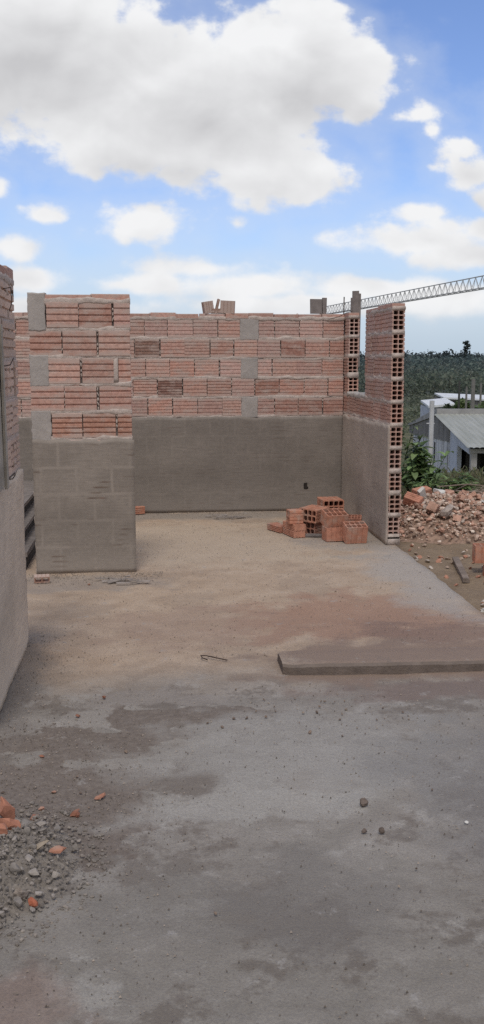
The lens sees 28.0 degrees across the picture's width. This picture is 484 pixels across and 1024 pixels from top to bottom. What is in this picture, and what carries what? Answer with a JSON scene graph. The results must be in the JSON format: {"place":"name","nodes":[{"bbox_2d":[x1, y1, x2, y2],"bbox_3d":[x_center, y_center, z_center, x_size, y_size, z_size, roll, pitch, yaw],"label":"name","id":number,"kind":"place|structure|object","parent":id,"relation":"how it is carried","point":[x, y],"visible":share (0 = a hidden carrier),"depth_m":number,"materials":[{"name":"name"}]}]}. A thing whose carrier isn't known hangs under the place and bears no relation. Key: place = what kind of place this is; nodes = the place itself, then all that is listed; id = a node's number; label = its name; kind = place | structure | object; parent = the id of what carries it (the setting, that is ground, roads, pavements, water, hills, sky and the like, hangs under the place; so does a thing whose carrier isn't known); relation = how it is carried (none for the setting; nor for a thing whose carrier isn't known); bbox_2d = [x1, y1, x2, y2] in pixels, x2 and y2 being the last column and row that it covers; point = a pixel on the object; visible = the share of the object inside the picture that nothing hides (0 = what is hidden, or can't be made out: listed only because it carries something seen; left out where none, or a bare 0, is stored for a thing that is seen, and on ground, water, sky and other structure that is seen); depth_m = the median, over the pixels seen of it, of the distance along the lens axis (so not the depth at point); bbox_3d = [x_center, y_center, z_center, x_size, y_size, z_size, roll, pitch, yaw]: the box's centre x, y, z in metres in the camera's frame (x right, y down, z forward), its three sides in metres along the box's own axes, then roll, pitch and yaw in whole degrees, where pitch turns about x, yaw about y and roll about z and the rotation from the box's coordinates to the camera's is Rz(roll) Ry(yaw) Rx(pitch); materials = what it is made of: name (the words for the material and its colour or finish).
{"place":"outdoors","nodes":[
{"label":"outdoors","id":0,"kind":"place"},
{"bbox_2d":[0,511,483,1023],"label":"floor","id":1,"kind":"structure","parent":0,"point":[371,933],"depth_m":3.50,"materials":[{"name":"concrete"}]},
{"bbox_2d":[0,265,28,710],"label":"brick wall","id":2,"kind":"structure","parent":1,"relation":"on","point":[14,635],"depth_m":4.73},
{"bbox_2d":[0,324,8,490],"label":"wooden board","id":3,"kind":"object","parent":2,"relation":"attached to","point":[4,474],"visible":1,"depth_m":4.28,"materials":[{"name":"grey wood"}]},
{"bbox_2d":[3,287,13,310],"bbox_3d":[-1.111,-1.023,4.659,0.026,0.113,0.108,2,9,11],"label":"wire","id":4,"kind":"object","parent":2,"relation":"attached to","point":[11,291],"visible":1,"depth_m":4.64,"materials":[{"name":"grey metal"}]},
{"bbox_2d":[24,481,35,568],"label":"staircase","id":5,"kind":"structure","parent":1,"relation":"on","point":[30,541],"depth_m":7.99,"materials":[{"name":"concrete"}]},
{"bbox_2d":[34,574,49,583],"bbox_3d":[-1.374,0.458,6.664,0.105,0.050,0.040,-2,27,-12],"label":"brick fragment","id":6,"kind":"object","parent":1,"relation":"on","point":[41,580],"visible":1,"depth_m":6.66,"materials":[{"name":"orange brick"}]},
{"bbox_2d":[0,801,109,948],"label":"gravel pile","id":7,"kind":"object","parent":1,"relation":"on","point":[46,883],"visible":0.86,"depth_m":2.89,"materials":[{"name":"grey gravel"}]},
{"bbox_2d":[0,823,7,834],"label":"brick fragment","id":8,"kind":"object","parent":7,"relation":"on","point":[3,828],"visible":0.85,"depth_m":3.00,"materials":[{"name":"brick"}]},
{"bbox_2d":[0,796,14,818],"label":"brick fragment","id":9,"kind":"object","parent":7,"relation":"on","point":[7,809],"visible":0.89,"depth_m":3.15,"materials":[{"name":"brick"}]},
{"bbox_2d":[0,818,21,829],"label":"brick fragment","id":10,"kind":"object","parent":7,"relation":"on","point":[10,823],"visible":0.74,"depth_m":3.07,"materials":[{"name":"brick"}]},
{"bbox_2d":[9,863,20,873],"bbox_3d":[-0.657,1.037,2.820,0.037,0.032,0.020,-4,10,-22],"label":"mortar chunk","id":11,"kind":"object","parent":7,"relation":"on","point":[14,867],"visible":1,"depth_m":2.81,"materials":[{"name":"concrete"}]},
{"bbox_2d":[13,896,21,907],"bbox_3d":[-0.626,1.092,2.710,0.022,0.028,0.042,-4,10,-25],"label":"mortar chunk","id":12,"kind":"object","parent":7,"relation":"on","point":[17,900],"visible":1,"depth_m":2.70,"materials":[{"name":"concrete"}]},
{"bbox_2d":[13,887,28,900],"bbox_3d":[-0.623,1.080,2.741,0.054,0.041,0.019,29,8,-34],"label":"mortar slab","id":13,"kind":"object","parent":7,"relation":"on","point":[20,892],"depth_m":2.73,"materials":[{"name":"concrete"}]},
{"bbox_2d":[19,828,30,835],"bbox_3d":[-0.677,0.999,3.029,0.039,0.033,0.021,3,9,16],"label":"mortar chunk","id":14,"kind":"object","parent":7,"relation":"on","point":[26,831],"visible":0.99,"depth_m":3.02,"materials":[{"name":"concrete"}]},
{"bbox_2d":[20,819,31,827],"bbox_3d":[-0.699,1.001,3.116,0.028,0.022,0.045,3,10,19],"label":"mortar chunk","id":15,"kind":"object","parent":7,"relation":"on","point":[26,822],"visible":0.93,"depth_m":3.11,"materials":[{"name":"concrete"}]},
{"bbox_2d":[24,854,33,862],"bbox_3d":[-0.634,1.031,2.882,0.033,0.020,0.024,5,11,31],"label":"mortar chunk","id":16,"kind":"object","parent":7,"relation":"on","point":[29,858],"visible":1,"depth_m":2.87,"materials":[{"name":"concrete"}]},
{"bbox_2d":[28,843,36,849],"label":"mortar chunk","id":17,"kind":"object","parent":7,"relation":"on","point":[33,846],"visible":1,"depth_m":2.94,"materials":[{"name":"concrete"}]},
{"bbox_2d":[28,897,37,907],"bbox_3d":[-0.585,1.094,2.719,0.032,0.027,0.026,3,10,19],"label":"brick chip","id":18,"kind":"object","parent":7,"relation":"on","point":[32,902],"visible":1,"depth_m":2.71,"materials":[{"name":"brick"}]},
{"bbox_2d":[28,868,38,876],"bbox_3d":[-0.608,1.052,2.831,0.030,0.024,0.033,0,-1,-30],"label":"mortar chunk","id":19,"kind":"object","parent":7,"relation":"on","point":[33,872],"visible":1,"depth_m":2.83,"materials":[{"name":"concrete"}]},
{"bbox_2d":[35,891,41,895],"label":"mortar chunk","id":20,"kind":"object","parent":7,"relation":"on","point":[38,893],"visible":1,"depth_m":2.75,"materials":[{"name":"concrete"}]},
{"bbox_2d":[29,840,49,852],"bbox_3d":[-0.633,1.025,2.950,0.034,0.017,0.099,24,41,33],"label":"mortar slab","id":21,"kind":"object","parent":7,"relation":"on","point":[39,845],"depth_m":2.96,"materials":[{"name":"concrete"}]},
{"bbox_2d":[36,821,46,827],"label":"mortar chunk","id":22,"kind":"object","parent":7,"relation":"on","point":[40,824],"visible":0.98,"depth_m":3.15,"materials":[{"name":"concrete"}]},
{"bbox_2d":[38,828,46,832],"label":"mortar chunk","id":23,"kind":"object","parent":7,"relation":"on","point":[44,830],"visible":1,"depth_m":3.08,"materials":[{"name":"concrete"}]},
{"bbox_2d":[51,871,60,877],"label":"mortar chunk","id":24,"kind":"object","parent":7,"relation":"on","point":[55,874],"visible":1,"depth_m":2.85,"materials":[{"name":"concrete"}]},
{"bbox_2d":[53,825,60,831],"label":"mortar chunk","id":25,"kind":"object","parent":7,"relation":"on","point":[57,828],"visible":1,"depth_m":3.14,"materials":[{"name":"concrete"}]},
{"bbox_2d":[49,845,65,852],"bbox_3d":[-0.565,1.033,2.964,0.035,0.016,0.047,24,30,24],"label":"brick chip","id":26,"kind":"object","parent":7,"relation":"on","point":[57,849],"visible":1,"depth_m":2.96,"materials":[{"name":"brick"}]},
{"bbox_2d":[71,843,77,852],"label":"mortar chunk","id":27,"kind":"object","parent":7,"relation":"on","point":[74,847],"visible":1,"depth_m":3.02,"materials":[{"name":"concrete"}]},
{"bbox_2d":[70,809,79,817],"bbox_3d":[-0.564,1.021,3.277,0.033,0.020,0.050,-1,9,-9],"label":"brick chip","id":28,"kind":"object","parent":1,"relation":"on","point":[76,813],"visible":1,"depth_m":3.27,"materials":[{"name":"brick"}]},
{"bbox_2d":[27,292,135,573],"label":"brick pier","id":29,"kind":"structure","parent":1,"relation":"on","point":[83,474],"depth_m":6.83,"materials":[{"name":"brick"}]},
{"bbox_2d":[94,792,105,799],"bbox_3d":[-0.495,0.999,3.404,0.048,0.017,0.021,-9,12,-43],"label":"brick chip","id":30,"kind":"object","parent":1,"relation":"on","point":[100,796],"visible":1,"depth_m":3.40,"materials":[{"name":"brick"}]},
{"bbox_2d":[95,575,150,583],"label":"splinters","id":31,"kind":"object","parent":1,"relation":"on","point":[115,580],"visible":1,"depth_m":6.67,"materials":[{"name":"wood"}]},
{"bbox_2d":[135,506,144,513],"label":"hollow brick","id":32,"kind":"object","parent":1,"relation":"on","point":[139,509],"visible":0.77,"depth_m":9.58,"materials":[{"name":"brick"}]},
{"bbox_2d":[12,312,344,512],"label":"brick wall","id":33,"kind":"structure","parent":1,"relation":"on","point":[237,412],"depth_m":9.60,"materials":[{"name":"brick"}]},
{"bbox_2d":[201,301,213,313],"bbox_3d":[-0.333,-1.998,9.477,0.095,0.115,0.100,-12,12,-14],"label":"brick fragment","id":34,"kind":"object","parent":33,"relation":"on","point":[207,307],"visible":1,"depth_m":9.43,"materials":[{"name":"brown brick"}]},
{"bbox_2d":[215,299,219,313],"bbox_3d":[-0.244,-2.011,9.486,0.025,0.144,0.093,13,7,-8],"label":"brick fragment","id":35,"kind":"object","parent":33,"relation":"on","point":[217,304],"visible":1,"depth_m":9.44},
{"bbox_2d":[211,309,223,313],"bbox_3d":[-0.233,-1.967,9.496,0.150,0.046,0.100,-1,9,-6],"label":"brick fragment","id":36,"kind":"object","parent":33,"relation":"on","point":[218,311],"visible":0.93,"depth_m":9.46,"materials":[{"name":"brown brick"}]},
{"bbox_2d":[220,300,234,313],"bbox_3d":[-0.140,-2.005,9.489,0.140,0.120,0.095,3,12,2],"label":"brick fragment","id":37,"kind":"object","parent":33,"relation":"on","point":[227,306],"visible":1,"depth_m":9.44,"materials":[{"name":"brown brick"}]},
{"bbox_2d":[200,655,226,660],"bbox_3d":[-0.151,0.748,4.952,0.150,0.012,0.053,5,10,29],"label":"wire","id":38,"kind":"object","parent":1,"relation":"on","point":[212,657],"visible":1,"depth_m":4.96,"materials":[{"name":"metal"}]},
{"bbox_2d":[205,514,251,518],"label":"splinters","id":39,"kind":"object","parent":1,"relation":"on","point":[231,517],"visible":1,"depth_m":9.34,"materials":[{"name":"wood"}]},
{"bbox_2d":[0,511,483,1021],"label":"grit","id":40,"kind":"object","parent":1,"relation":"on","point":[116,574],"visible":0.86,"depth_m":3.73,"materials":[{"name":"gravel"}]},
{"bbox_2d":[267,522,282,532],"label":"hollow brick","id":41,"kind":"object","parent":1,"relation":"on","point":[276,526],"visible":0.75,"depth_m":8.64,"materials":[{"name":"brick"}]},
{"bbox_2d":[283,527,304,537],"bbox_3d":[0.452,0.175,8.441,0.110,0.056,0.250,-3,10,-19],"label":"hollow brick","id":42,"kind":"object","parent":1,"relation":"on","point":[293,534],"visible":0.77,"depth_m":8.34,"materials":[{"name":"brick"}]},
{"bbox_2d":[283,520,305,530],"bbox_3d":[0.454,0.117,8.438,0.110,0.056,0.250,-4,10,-21],"label":"hollow brick","id":43,"kind":"object","parent":42,"relation":"on","point":[297,527],"visible":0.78,"depth_m":8.34,"materials":[{"name":"brick"}]},
{"bbox_2d":[286,509,302,523],"bbox_3d":[0.455,0.037,8.384,0.120,0.115,0.120,-2,9,-11],"label":"hollow brick","id":44,"kind":"object","parent":43,"relation":"on","point":[294,516],"visible":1,"depth_m":8.33,"materials":[{"name":"brick"}]},
{"bbox_2d":[303,522,322,533],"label":"hollow brick","id":45,"kind":"object","parent":1,"relation":"on","point":[314,528],"visible":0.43,"depth_m":8.47,"materials":[{"name":"brick"}]},
{"bbox_2d":[299,505,328,522],"bbox_3d":[0.629,0.016,8.508,0.175,0.115,0.230,9,12,31],"label":"hollow brick","id":46,"kind":"object","parent":45,"relation":"on","point":[311,513],"visible":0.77,"depth_m":8.43,"materials":[{"name":"brick"}]},
{"bbox_2d":[305,533,321,536],"bbox_3d":[0.585,0.201,8.393,0.267,0.022,0.066,1,9,6],"label":"wooden offcut","id":47,"kind":"object","parent":1,"relation":"on","point":[312,535],"visible":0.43,"depth_m":8.37,"materials":[{"name":"grey wood"}]},
{"bbox_2d":[322,526,342,541],"bbox_3d":[0.777,0.179,8.225,0.170,0.115,0.130,-2,9,-13],"label":"hollow brick","id":48,"kind":"object","parent":1,"relation":"on","point":[331,534],"visible":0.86,"depth_m":8.16,"materials":[{"name":"brick"}]},
{"bbox_2d":[320,508,348,527],"bbox_3d":[0.785,0.055,8.253,0.190,0.120,0.165,-3,23,-15],"label":"hollow brick","id":49,"kind":"object","parent":48,"relation":"on","point":[333,517],"visible":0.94,"depth_m":8.19,"materials":[{"name":"brick"}]},
{"bbox_2d":[317,496,343,508],"bbox_3d":[0.820,-0.068,8.994,0.195,0.118,0.240,-2,9,-9],"label":"hollow brick","id":50,"kind":"object","parent":49,"relation":"on","point":[333,502],"visible":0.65,"depth_m":8.93,"materials":[{"name":"brick"}]},
{"bbox_2d":[342,521,367,543],"bbox_3d":[0.944,0.170,8.130,0.185,0.145,0.130,-2,24,-11],"label":"hollow brick","id":51,"kind":"object","parent":1,"relation":"on","point":[353,532],"visible":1,"depth_m":8.08,"materials":[{"name":"brick"}]},
{"bbox_2d":[348,514,361,520],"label":"hollow brick","id":52,"kind":"object","parent":1,"relation":"on","point":[355,518],"visible":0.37,"depth_m":8.45,"materials":[{"name":"brick"}]},
{"bbox_2d":[360,798,367,806],"bbox_3d":[0.422,1.003,3.350,0.030,0.032,0.029,-1,9,-6],"label":"pebble","id":53,"kind":"object","parent":1,"relation":"on","point":[363,802],"visible":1,"depth_m":3.34,"materials":[{"name":"grey stone"}]},
{"bbox_2d":[341,303,405,544],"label":"brick wall","id":54,"kind":"structure","parent":1,"relation":"on","point":[372,424],"depth_m":8.34,"materials":[{"name":"red brick"}]},
{"bbox_2d":[350,291,360,366],"bbox_3d":[1.104,-1.783,9.454,0.097,0.728,0.027,-1,9,-6],"label":"wooden post","id":55,"kind":"object","parent":54,"relation":"attached to","point":[356,302],"visible":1,"depth_m":9.41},
{"bbox_2d":[277,646,483,674],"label":"kerb","id":56,"kind":"structure","parent":1,"relation":"on","point":[376,661],"depth_m":4.79,"materials":[{"name":"concrete"}]},
{"bbox_2d":[379,827,384,833],"bbox_3d":[0.454,1.037,3.158,0.020,0.022,0.020,-1,9,-6],"label":"pebble","id":57,"kind":"object","parent":1,"relation":"on","point":[381,830],"visible":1,"depth_m":3.15,"materials":[{"name":"grey stone"}]},
{"bbox_2d":[0,0,483,354],"label":"sky","id":58,"kind":"structure","parent":0,"point":[172,156],"materials":[{"name":"blue"}]},
{"bbox_2d":[310,298,326,313],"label":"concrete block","id":59,"kind":"structure","parent":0,"point":[318,306],"depth_m":9.57,"materials":[{"name":"grey concrete"}]},
{"bbox_2d":[358,355,483,612],"bbox_3d":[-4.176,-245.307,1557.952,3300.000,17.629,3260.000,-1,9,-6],"label":"ground","id":60,"kind":"structure","parent":0,"point":[472,592],"depth_m":7.75,"materials":[{"name":"brown soil"}]},
{"bbox_2d":[327,275,483,313],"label":"tower crane","id":61,"kind":"object","parent":60,"relation":"on","point":[416,298],"visible":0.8,"depth_m":218.68,"materials":[{"name":"paint"}]},
{"bbox_2d":[401,416,427,472],"bbox_3d":[2.413,-1.057,15.452,0.788,1.378,0.909,-7,11,-36],"label":"leafy shrub","id":62,"kind":"object","parent":60,"relation":"on","point":[404,438],"visible":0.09,"depth_m":15.39,"materials":[{"name":"green plant"}]},
{"bbox_2d":[357,354,483,432],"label":"forest","id":63,"kind":"object","parent":60,"relation":"on","point":[447,373],"visible":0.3,"depth_m":277.07,"materials":[{"name":"green plant"}]},
{"bbox_2d":[360,348,483,361],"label":"tree line","id":64,"kind":"object","parent":60,"relation":"on","point":[444,353],"visible":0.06,"depth_m":581.55,"materials":[{"name":"green plant"}]},
{"bbox_2d":[400,440,453,491],"bbox_3d":[2.329,-0.508,12.302,0.842,0.793,0.740,-3,9,-16],"label":"leafy shrub","id":65,"kind":"object","parent":60,"relation":"on","point":[417,464],"visible":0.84,"depth_m":12.16,"materials":[{"name":"green plant"}]},
{"bbox_2d":[408,472,451,492],"bbox_3d":[2.214,-0.288,11.414,0.386,0.398,0.608,-5,10,-27],"label":"leafy shrub","id":66,"kind":"object","parent":60,"relation":"on","point":[435,483],"visible":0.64,"depth_m":11.31,"materials":[{"name":"green plant"}]},
{"bbox_2d":[426,400,434,464],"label":"pole","id":67,"kind":"object","parent":60,"relation":"on","point":[431,423],"visible":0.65,"depth_m":46.86,"materials":[{"name":"grey concrete"}]},
{"bbox_2d":[420,398,454,416],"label":"building","id":68,"kind":"structure","parent":60,"relation":"on","point":[438,404],"depth_m":77.07,"materials":[{"name":"white metal"}]},
{"bbox_2d":[399,492,483,562],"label":"rubble heap","id":69,"kind":"object","parent":60,"relation":"on","point":[412,522],"visible":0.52,"depth_m":8.74,"materials":[{"name":"brown brick"}]},
{"bbox_2d":[402,491,423,506],"bbox_3d":[1.641,-0.107,9.248,0.189,0.090,0.100,22,45,19],"label":"brick piece","id":70,"kind":"object","parent":69,"relation":"on","point":[409,498],"visible":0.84,"depth_m":9.22,"materials":[{"name":"orange brick"}]},
{"bbox_2d":[417,487,426,498],"bbox_3d":[1.738,-0.165,9.356,0.080,0.173,0.043,-33,48,-15],"label":"tile shard","id":71,"kind":"object","parent":69,"relation":"on","point":[421,491],"visible":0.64,"depth_m":9.31,"materials":[{"name":"white paint"}]},
{"bbox_2d":[412,485,432,494],"bbox_3d":[1.800,-0.195,9.664,0.195,0.090,0.100,-13,25,-21],"label":"brick piece","id":72,"kind":"object","parent":69,"relation":"on","point":[427,490],"visible":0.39,"depth_m":9.63,"materials":[{"name":"orange brick"}]},
{"bbox_2d":[426,501,439,512],"bbox_3d":[1.769,-0.046,8.950,0.090,0.080,0.165,28,7,20],"label":"brick piece","id":73,"kind":"object","parent":69,"relation":"on","point":[433,506],"visible":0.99,"depth_m":8.88,"materials":[{"name":"orange brick"}]},
{"bbox_2d":[433,488,444,493],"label":"plaster chunk","id":74,"kind":"object","parent":69,"relation":"on","point":[439,490],"visible":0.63,"depth_m":9.54,"materials":[{"name":"white paint"}]},
{"bbox_2d":[439,504,452,518],"bbox_3d":[1.863,-0.005,8.839,0.126,0.132,0.144,-1,9,-6],"label":"mortar chunk","id":75,"kind":"object","parent":69,"relation":"on","point":[446,511],"visible":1,"depth_m":8.79,"materials":[{"name":"concrete"}]},
{"bbox_2d":[445,489,454,494],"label":"rubble chunk","id":76,"kind":"object","parent":69,"relation":"on","point":[450,492],"visible":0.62,"depth_m":9.43,"materials":[{"name":"brick"}]},
{"bbox_2d":[453,514,461,521],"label":"rubble chunk","id":77,"kind":"object","parent":69,"relation":"on","point":[456,517],"visible":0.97,"depth_m":8.72,"materials":[{"name":"orange brick"}]},
{"bbox_2d":[438,484,483,486],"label":"dry branch","id":78,"kind":"object","parent":69,"relation":"on","point":[460,484],"visible":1,"depth_m":9.78,"materials":[{"name":"brown wood"}]},
{"bbox_2d":[455,494,467,501],"bbox_3d":[2.068,-0.130,9.150,0.080,0.052,0.095,16,-9,-21],"label":"rubble chunk","id":79,"kind":"object","parent":69,"relation":"on","point":[461,497],"visible":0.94,"depth_m":9.11,"materials":[{"name":"orange brick"}]},
{"bbox_2d":[469,491,477,497],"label":"rubble chunk","id":80,"kind":"object","parent":69,"relation":"on","point":[473,494],"visible":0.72,"depth_m":9.25,"materials":[{"name":"orange brick"}]},
{"bbox_2d":[400,465,483,498],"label":"weeds","id":81,"kind":"object","parent":60,"relation":"on","point":[480,474],"visible":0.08,"depth_m":16.08,"materials":[{"name":"green plant"}]},
{"bbox_2d":[442,403,451,408],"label":"tree","id":82,"kind":"object","parent":60,"relation":"on","point":[448,406],"visible":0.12,"depth_m":67.73,"materials":[{"name":"green plant"}]},
{"bbox_2d":[432,471,479,493],"bbox_3d":[2.660,-0.299,11.976,0.608,0.387,0.562,-1,9,-6],"label":"leafy shrub","id":83,"kind":"object","parent":60,"relation":"on","point":[461,480],"visible":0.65,"depth_m":11.91,"materials":[{"name":"green plant"}]},
{"bbox_2d":[434,393,483,405],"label":"building","id":84,"kind":"structure","parent":60,"relation":"on","point":[452,397],"depth_m":96.09,"materials":[{"name":"white metal"}]},
{"bbox_2d":[458,381,460,408],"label":"pole","id":85,"kind":"object","parent":60,"relation":"on","point":[459,383],"visible":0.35,"depth_m":64.51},
{"bbox_2d":[452,556,469,582],"bbox_3d":[1.652,0.431,7.335,0.051,0.034,0.724,1,10,6],"label":"timber plank","id":86,"kind":"object","parent":60,"relation":"on","point":[461,570],"visible":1,"depth_m":7.25,"materials":[{"name":"grey wood"}]},
{"bbox_2d":[451,397,478,408],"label":"tree","id":87,"kind":"object","parent":60,"relation":"on","point":[462,403],"visible":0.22,"depth_m":67.27,"materials":[{"name":"green plant"}]},
{"bbox_2d":[459,340,470,356],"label":"tree","id":88,"kind":"object","parent":60,"relation":"on","point":[467,343],"visible":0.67,"depth_m":589.20,"materials":[{"name":"green plant"}]},
{"bbox_2d":[465,387,467,408],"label":"pole","id":89,"kind":"object","parent":60,"relation":"on","point":[466,391],"visible":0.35,"depth_m":65.05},
{"bbox_2d":[453,481,483,491],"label":"dry branch","id":90,"kind":"object","parent":60,"relation":"on","point":[456,490],"visible":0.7,"depth_m":10.87,"materials":[{"name":"brown plant"}]},
{"bbox_2d":[470,379,474,408],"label":"pole","id":91,"kind":"object","parent":60,"relation":"on","point":[472,406],"visible":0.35,"depth_m":62.49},
{"bbox_2d":[479,383,481,404],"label":"pole","id":92,"kind":"object","parent":60,"relation":"on","point":[480,398],"visible":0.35,"depth_m":79.41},
{"bbox_2d":[478,401,483,408],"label":"tree","id":93,"kind":"object","parent":60,"relation":"on","point":[481,406],"visible":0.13,"depth_m":68.45,"materials":[{"name":"green plant"}]},
{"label":"hollow brick","id":94,"kind":"object","parent":60,"relation":"on","visible":0},
{"bbox_2d":[472,543,483,562],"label":"hollow brick","id":95,"kind":"object","parent":94,"relation":"on","point":[477,552],"visible":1,"depth_m":7.23,"materials":[{"name":"brick"}]},
{"bbox_2d":[408,409,483,472],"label":"house","id":96,"kind":"structure","parent":0,"point":[459,433],"depth_m":50.28,"materials":[{"name":"metal"}]}
]}

